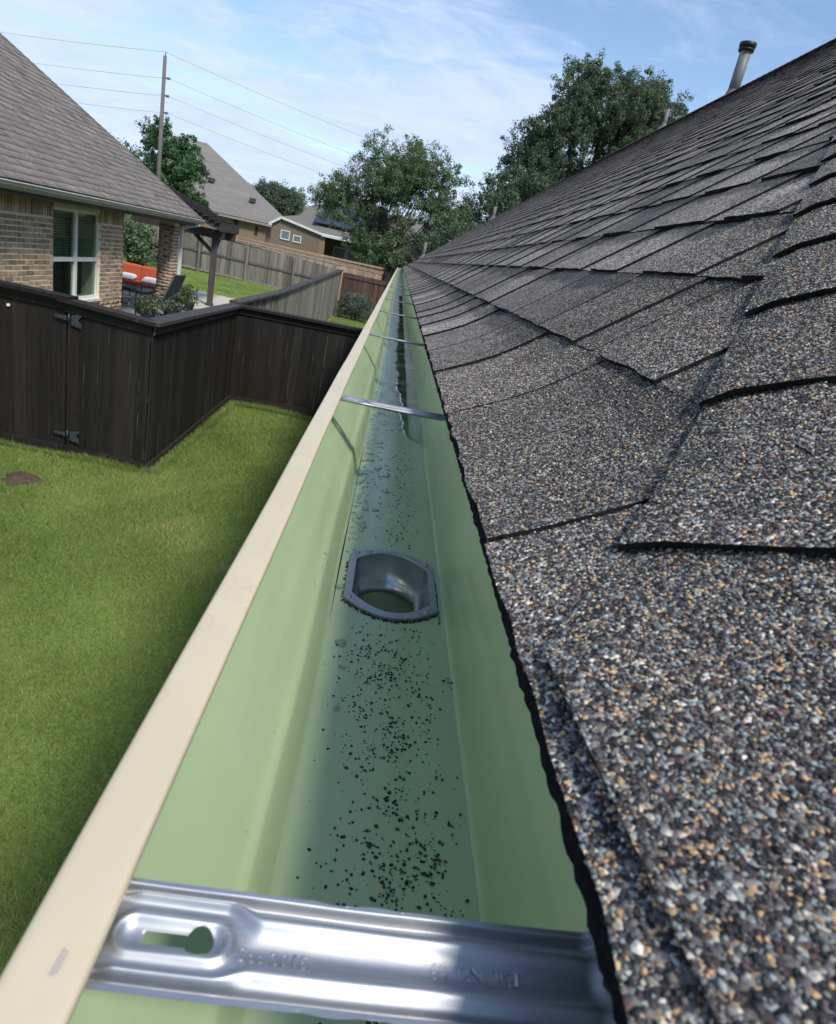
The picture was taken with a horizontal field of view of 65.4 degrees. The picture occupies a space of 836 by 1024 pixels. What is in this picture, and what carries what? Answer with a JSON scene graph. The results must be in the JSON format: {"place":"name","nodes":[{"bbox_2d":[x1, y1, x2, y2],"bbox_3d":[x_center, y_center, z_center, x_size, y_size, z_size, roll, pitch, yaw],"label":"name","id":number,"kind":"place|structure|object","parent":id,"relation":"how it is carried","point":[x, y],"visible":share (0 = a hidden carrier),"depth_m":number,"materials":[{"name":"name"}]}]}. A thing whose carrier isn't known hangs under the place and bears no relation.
{"place":"outdoors","nodes":[
{"label":"outdoors","id":0,"kind":"place"},
{"bbox_2d":[121,293,196,315],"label":"patio","id":1,"kind":"structure","parent":0,"point":[128,309],"depth_m":15.67,"materials":[{"name":"grey concrete"}]},
{"bbox_2d":[121,284,136,314],"bbox_3d":[-6.481,-4.729,13.821,0.592,1.026,0.825,21,22,23],"label":"patio chair","id":2,"kind":"object","parent":1,"relation":"on","point":[126,296],"visible":0.17,"depth_m":13.97,"materials":[{"name":"metal"}]},
{"bbox_2d":[121,283,153,304],"bbox_3d":[-6.899,-5.101,15.379,1.070,0.460,0.700,10,20,-5],"label":"coffee table","id":3,"kind":"object","parent":1,"relation":"on","point":[144,290],"visible":0.26,"depth_m":15.13,"materials":[{"name":"metal"}]},
{"bbox_2d":[127,293,170,317],"bbox_3d":[-5.819,-4.406,13.985,0.708,0.585,0.832,16,21,11],"label":"potted plant","id":4,"kind":"object","parent":1,"relation":"on","point":[148,308],"visible":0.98,"depth_m":13.90,"materials":[{"name":"green plant"}]},
{"bbox_2d":[137,274,185,314],"bbox_3d":[-5.803,-4.951,14.801,0.825,1.026,0.592,14,20,4],"label":"patio chair","id":5,"kind":"object","parent":1,"relation":"on","point":[176,283],"visible":0.58,"depth_m":14.65,"materials":[{"name":"metal"}]},
{"bbox_2d":[155,292,188,314],"bbox_3d":[-5.476,-4.538,14.418,0.668,0.665,0.595,-7,28,-42],"label":"potted plant","id":6,"kind":"object","parent":1,"relation":"on","point":[175,307],"visible":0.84,"depth_m":14.37,"materials":[{"name":"green plant"}]},
{"bbox_2d":[159,287,190,304],"bbox_3d":[-5.992,-5.295,16.119,0.648,0.666,0.767,-8,28,-43],"label":"potted plant","id":7,"kind":"object","parent":1,"relation":"on","point":[180,297],"visible":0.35,"depth_m":16.10,"materials":[{"name":"green plant"}]},
{"bbox_2d":[180,284,198,310],"bbox_3d":[-5.910,-5.515,16.736,0.513,0.673,0.689,-1,24,-32],"label":"potted plant","id":8,"kind":"object","parent":1,"relation":"on","point":[190,304],"visible":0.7,"depth_m":16.68,"materials":[{"name":"green plant"}]},
{"bbox_2d":[0,257,365,973],"bbox_3d":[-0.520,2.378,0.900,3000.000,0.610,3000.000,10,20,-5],"label":"lawn","id":9,"kind":"structure","parent":0,"point":[78,775],"depth_m":4.56,"materials":[{"name":"green plant"}]},
{"bbox_2d":[0,471,43,486],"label":"ant mound","id":10,"kind":"object","parent":9,"relation":"on","point":[18,477],"visible":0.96,"depth_m":6.79,"materials":[{"name":"soil"}]},
{"bbox_2d":[0,33,204,309],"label":"brick house","id":11,"kind":"structure","parent":9,"relation":"on","point":[77,182],"depth_m":11.49,"materials":[{"name":"brown brick"}]},
{"bbox_2d":[53,206,100,301],"bbox_3d":[-5.964,-4.429,11.321,0.185,1.530,1.800,10,20,-5],"label":"window","id":12,"kind":"structure","parent":11,"relation":"in","point":[74,257],"depth_m":11.40,"materials":[{"name":"white glass"}]},
{"bbox_2d":[57,299,157,469],"bbox_3d":[-3.559,-1.319,7.482,1.080,2.018,0.235,12,20,0],"label":"privacy fence","id":13,"kind":"object","parent":9,"relation":"on","point":[102,355],"visible":0.77,"depth_m":7.38,"materials":[{"name":"brown wood"}]},
{"bbox_2d":[0,280,78,453],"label":"wooden gate","id":14,"kind":"structure","parent":13,"relation":"attached to","point":[33,361],"depth_m":7.38,"materials":[{"name":"brown wood"}]},
{"bbox_2d":[53,430,78,443],"bbox_3d":[-4.111,-0.895,7.606,0.303,0.153,0.025,11,20,-3],"label":"gate hinge","id":15,"kind":"object","parent":13,"relation":"attached to","point":[73,437],"visible":1,"depth_m":7.61,"materials":[{"name":"black metal"}]},
{"bbox_2d":[54,313,81,328],"bbox_3d":[-3.844,-2.113,7.144,0.303,0.153,0.025,11,20,-3],"label":"gate hinge","id":16,"kind":"object","parent":13,"relation":"attached to","point":[75,322],"visible":1,"depth_m":7.15,"materials":[{"name":"black metal"}]},
{"bbox_2d":[110,132,143,163],"bbox_3d":[-18.886,-19.965,40.083,5.341,6.140,3.583,10,20,-5],"label":"hedge tree","id":17,"kind":"object","parent":9,"relation":"on","point":[126,143],"visible":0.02,"depth_m":39.10,"materials":[{"name":"green plant"}]},
{"bbox_2d":[123,214,157,267],"bbox_3d":[-10.542,-10.027,24.352,2.314,2.156,1.582,10,20,-5],"label":"shrub","id":18,"kind":"object","parent":9,"relation":"on","point":[136,250],"visible":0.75,"depth_m":24.06,"materials":[{"name":"green plant"}]},
{"bbox_2d":[156,52,169,179],"bbox_3d":[-13.277,-18.137,33.717,0.436,9.720,0.260,10,20,-5],"label":"utility pole","id":19,"kind":"object","parent":9,"relation":"on","point":[160,139],"visible":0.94,"depth_m":32.93,"materials":[{"name":"brown wood"}]},
{"bbox_2d":[79,103,352,184],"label":"power line","id":20,"kind":"object","parent":19,"relation":"attached to","point":[207,129],"visible":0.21,"depth_m":34.01,"materials":[{"name":"metal"}]},
{"bbox_2d":[1,32,482,180],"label":"power line","id":21,"kind":"object","parent":19,"relation":"attached to","point":[200,67],"visible":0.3,"depth_m":32.61,"materials":[{"name":"metal"}]},
{"bbox_2d":[36,63,484,200],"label":"power line","id":22,"kind":"object","parent":19,"relation":"attached to","point":[205,94],"visible":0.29,"depth_m":33.08,"materials":[{"name":"metal"}]},
{"bbox_2d":[56,83,482,213],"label":"power line","id":23,"kind":"object","parent":19,"relation":"attached to","point":[209,113],"visible":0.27,"depth_m":33.67,"materials":[{"name":"metal"}]},
{"bbox_2d":[134,114,210,217],"bbox_3d":[-13.811,-17.815,35.921,4.613,7.099,3.750,10,20,-5],"label":"leafy tree","id":24,"kind":"object","parent":9,"relation":"on","point":[173,174],"visible":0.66,"depth_m":35.15,"materials":[{"name":"green plant"}]},
{"bbox_2d":[121,287,234,308],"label":"patio slab","id":25,"kind":"structure","parent":9,"relation":"on","point":[217,300],"depth_m":20.04,"materials":[{"name":"concrete"}]},
{"bbox_2d":[122,261,156,292],"bbox_3d":[-7.874,-6.585,18.389,1.540,0.700,0.770,10,20,-5],"label":"patio sofa","id":26,"kind":"object","parent":25,"relation":"on","point":[141,272],"visible":0.23,"depth_m":18.43,"materials":[{"name":"fabric"}]},
{"bbox_2d":[122,272,136,279],"bbox_3d":[-8.133,-6.606,18.251,0.420,0.179,0.320,10,20,-5],"label":"throw pillow","id":27,"kind":"object","parent":26,"relation":"on","point":[128,276],"visible":0.88,"depth_m":18.15,"materials":[{"name":"white fabric"}]},
{"bbox_2d":[141,277,155,284],"bbox_3d":[-7.525,-6.495,18.309,0.420,0.179,0.320,10,20,-5],"label":"throw pillow","id":28,"kind":"object","parent":26,"relation":"on","point":[149,280],"visible":0.82,"depth_m":18.20,"materials":[{"name":"white fabric"}]},
{"bbox_2d":[132,182,239,305],"bbox_3d":[-6.707,-7.737,18.791,2.508,3.031,2.250,10,20,-5],"label":"pergola","id":29,"kind":"object","parent":25,"relation":"on","point":[226,230],"visible":0.63,"depth_m":18.20,"materials":[{"name":"brown wood"}]},
{"bbox_2d":[133,303,241,472],"bbox_3d":[-3.174,-1.912,9.340,0.235,1.971,4.180,10,20,-6],"label":"privacy fence","id":30,"kind":"object","parent":9,"relation":"on","point":[190,364],"visible":0.91,"depth_m":8.52,"materials":[{"name":"brown wood"}]},
{"bbox_2d":[159,136,281,242],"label":"house","id":31,"kind":"structure","parent":9,"relation":"on","point":[232,195],"depth_m":42.84,"materials":[{"name":"beige brick"}]},
{"bbox_2d":[124,214,341,288],"bbox_3d":[-9.969,-11.780,29.708,12.881,2.459,0.157,10,20,-6],"label":"privacy fence","id":32,"kind":"object","parent":9,"relation":"on","point":[195,257],"visible":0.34,"depth_m":29.96,"materials":[{"name":"grey wood"}]},
{"bbox_2d":[228,291,283,394],"bbox_3d":[-3.331,-3.456,13.329,0.220,1.910,4.420,10,20,-5],"label":"privacy fence","id":33,"kind":"object","parent":9,"relation":"on","point":[269,300],"visible":0.26,"depth_m":12.99,"materials":[{"name":"grey wood"}]},
{"bbox_2d":[248,176,308,215],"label":"round tree","id":34,"kind":"object","parent":9,"relation":"on","point":[282,200],"visible":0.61,"depth_m":53.06,"materials":[{"name":"green plant"}]},
{"bbox_2d":[182,236,382,299],"bbox_3d":[-9.102,-12.334,31.509,14.860,2.292,0.200,10,20,-5],"label":"privacy fence","id":35,"kind":"object","parent":9,"relation":"on","point":[360,270],"visible":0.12,"depth_m":31.64,"materials":[{"name":"brown wood"}]},
{"bbox_2d":[229,303,386,417],"bbox_3d":[-1.724,-2.414,11.557,3.183,1.875,0.235,8,21,-10],"label":"privacy fence","id":36,"kind":"object","parent":9,"relation":"on","point":[267,340],"visible":0.55,"depth_m":11.35,"materials":[{"name":"brown wood"}]},
{"bbox_2d":[276,269,343,335],"bbox_3d":[-3.554,-7.288,22.889,0.220,2.151,16.420,10,20,-5],"label":"privacy fence","id":37,"kind":"object","parent":9,"relation":"on","point":[315,298],"visible":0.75,"depth_m":21.44,"materials":[{"name":"grey wood"}]},
{"bbox_2d":[268,205,434,294],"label":"house","id":38,"kind":"structure","parent":9,"relation":"on","point":[305,229],"depth_m":38.87,"materials":[{"name":"brown brick"}]},
{"bbox_2d":[280,229,289,240],"bbox_3d":[-7.843,-16.353,38.489,0.550,0.520,0.049,10,20,-5],"label":"window","id":39,"kind":"structure","parent":38,"relation":"in","point":[284,235],"depth_m":38.49,"materials":[{"name":"grey"}]},
{"bbox_2d":[292,235,301,243],"bbox_3d":[-7.169,-16.154,38.584,0.500,0.400,0.049,10,20,-5],"label":"window","id":40,"kind":"structure","parent":38,"relation":"in","point":[295,239],"depth_m":38.58,"materials":[{"name":"grey"}]},
{"bbox_2d":[332,246,346,261],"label":"window","id":41,"kind":"structure","parent":38,"relation":"in","point":[338,252],"depth_m":40.75,"materials":[{"name":"grey glass"}]},
{"bbox_2d":[346,249,359,264],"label":"window","id":42,"kind":"structure","parent":38,"relation":"in","point":[349,256],"depth_m":40.83,"materials":[{"name":"grey"}]},
{"bbox_2d":[359,252,370,267],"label":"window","id":43,"kind":"structure","parent":38,"relation":"in","point":[362,259],"depth_m":40.93,"materials":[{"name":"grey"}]},
{"bbox_2d":[372,259,384,277],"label":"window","id":44,"kind":"structure","parent":38,"relation":"in","point":[382,265],"depth_m":41.09,"materials":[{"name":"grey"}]},
{"bbox_2d":[334,291,374,320],"bbox_3d":[-2.758,-9.252,29.552,2.052,1.475,1.487,10,20,-5],"label":"shrub","id":45,"kind":"object","parent":9,"relation":"on","point":[346,306],"visible":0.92,"depth_m":29.36,"materials":[{"name":"green plant"}]},
{"bbox_2d":[337,272,389,323],"bbox_3d":[0.501,-9.386,30.958,8.522,2.124,0.156,10,20,-5],"label":"privacy fence","id":46,"kind":"object","parent":9,"relation":"on","point":[373,288],"visible":0.17,"depth_m":30.51,"materials":[{"name":"red wood"}]},
{"bbox_2d":[298,124,471,281],"bbox_3d":[-1.778,-14.632,33.224,9.024,8.791,5.605,10,20,-5],"label":"loose tree","id":47,"kind":"object","parent":9,"relation":"on","point":[395,181],"visible":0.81,"depth_m":32.26,"materials":[{"name":"green plant"}]},
{"bbox_2d":[397,197,481,267],"bbox_3d":[1.225,-11.988,31.875,4.692,6.494,3.306,10,20,-5],"label":"dense tree","id":48,"kind":"object","parent":9,"relation":"on","point":[455,234],"visible":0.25,"depth_m":31.09,"materials":[{"name":"green plant"}]},
{"bbox_2d":[416,163,558,248],"bbox_3d":[3.149,-13.343,33.548,6.674,8.660,4.184,10,20,-5],"label":"dense tree","id":49,"kind":"object","parent":9,"relation":"on","point":[511,198],"visible":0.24,"depth_m":32.02,"materials":[{"name":"green plant"}]},
{"bbox_2d":[482,48,696,202],"bbox_3d":[8.731,-16.454,35.642,11.012,15.086,7.590,10,20,-5],"label":"dense tree","id":50,"kind":"object","parent":9,"relation":"on","point":[637,111],"visible":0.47,"depth_m":32.72,"materials":[{"name":"green plant"}]},
{"bbox_2d":[0,0,835,239],"label":"sky","id":51,"kind":"structure","parent":0,"point":[458,74],"materials":[{"name":"blue"}]},
{"bbox_2d":[403,38,835,1023],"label":"house","id":52,"kind":"structure","parent":0,"point":[631,352],"depth_m":0.28,"materials":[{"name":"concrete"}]},
{"bbox_2d":[0,267,615,1023],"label":"gutter","id":53,"kind":"object","parent":52,"relation":"attached to","point":[176,895],"visible":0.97,"depth_m":0.31,"materials":[{"name":"beige paint"}]},
{"bbox_2d":[246,382,394,833],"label":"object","id":54,"kind":"object","parent":53,"relation":"on","point":[341,642],"visible":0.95,"depth_m":0.85,"materials":[{"name":"black"}]},
{"bbox_2d":[279,394,468,1023],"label":"roof grit","id":55,"kind":"object","parent":53,"relation":"on","point":[370,844],"visible":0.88,"depth_m":0.38,"materials":[{"name":"black gravel"}]},
{"bbox_2d":[394,296,423,446],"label":"rain water","id":56,"kind":"structure","parent":53,"relation":"on","point":[405,386],"depth_m":1.68,"materials":[{"name":"clear liquid"}]},
{"bbox_2d":[418,242,426,258],"bbox_3d":[0.154,-6.389,15.981,0.220,0.420,0.214,10,20,-5],"label":"vent pipe","id":57,"kind":"object","parent":52,"relation":"on","point":[424,250],"visible":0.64,"depth_m":15.95,"materials":[{"name":"grey metal"}]},
{"bbox_2d":[488,206,496,220],"bbox_3d":[1.834,-7.178,15.722,0.220,0.350,0.214,10,20,-5],"label":"vent pipe","id":58,"kind":"object","parent":52,"relation":"on","point":[494,212],"visible":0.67,"depth_m":15.68,"materials":[{"name":"grey metal"}]},
{"bbox_2d":[657,109,670,129],"bbox_3d":[4.578,-7.246,12.071,0.220,0.380,0.214,10,20,-5],"label":"vent pipe","id":59,"kind":"object","parent":52,"relation":"on","point":[664,123],"visible":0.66,"depth_m":12.04,"materials":[{"name":"grey metal"}]},
{"bbox_2d":[724,40,756,95],"bbox_3d":[4.638,-6.339,9.421,0.300,0.768,0.300,10,20,-5],"label":"vent pipe","id":60,"kind":"object","parent":52,"relation":"on","point":[746,49],"visible":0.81,"depth_m":9.33,"materials":[{"name":"silver metal"}]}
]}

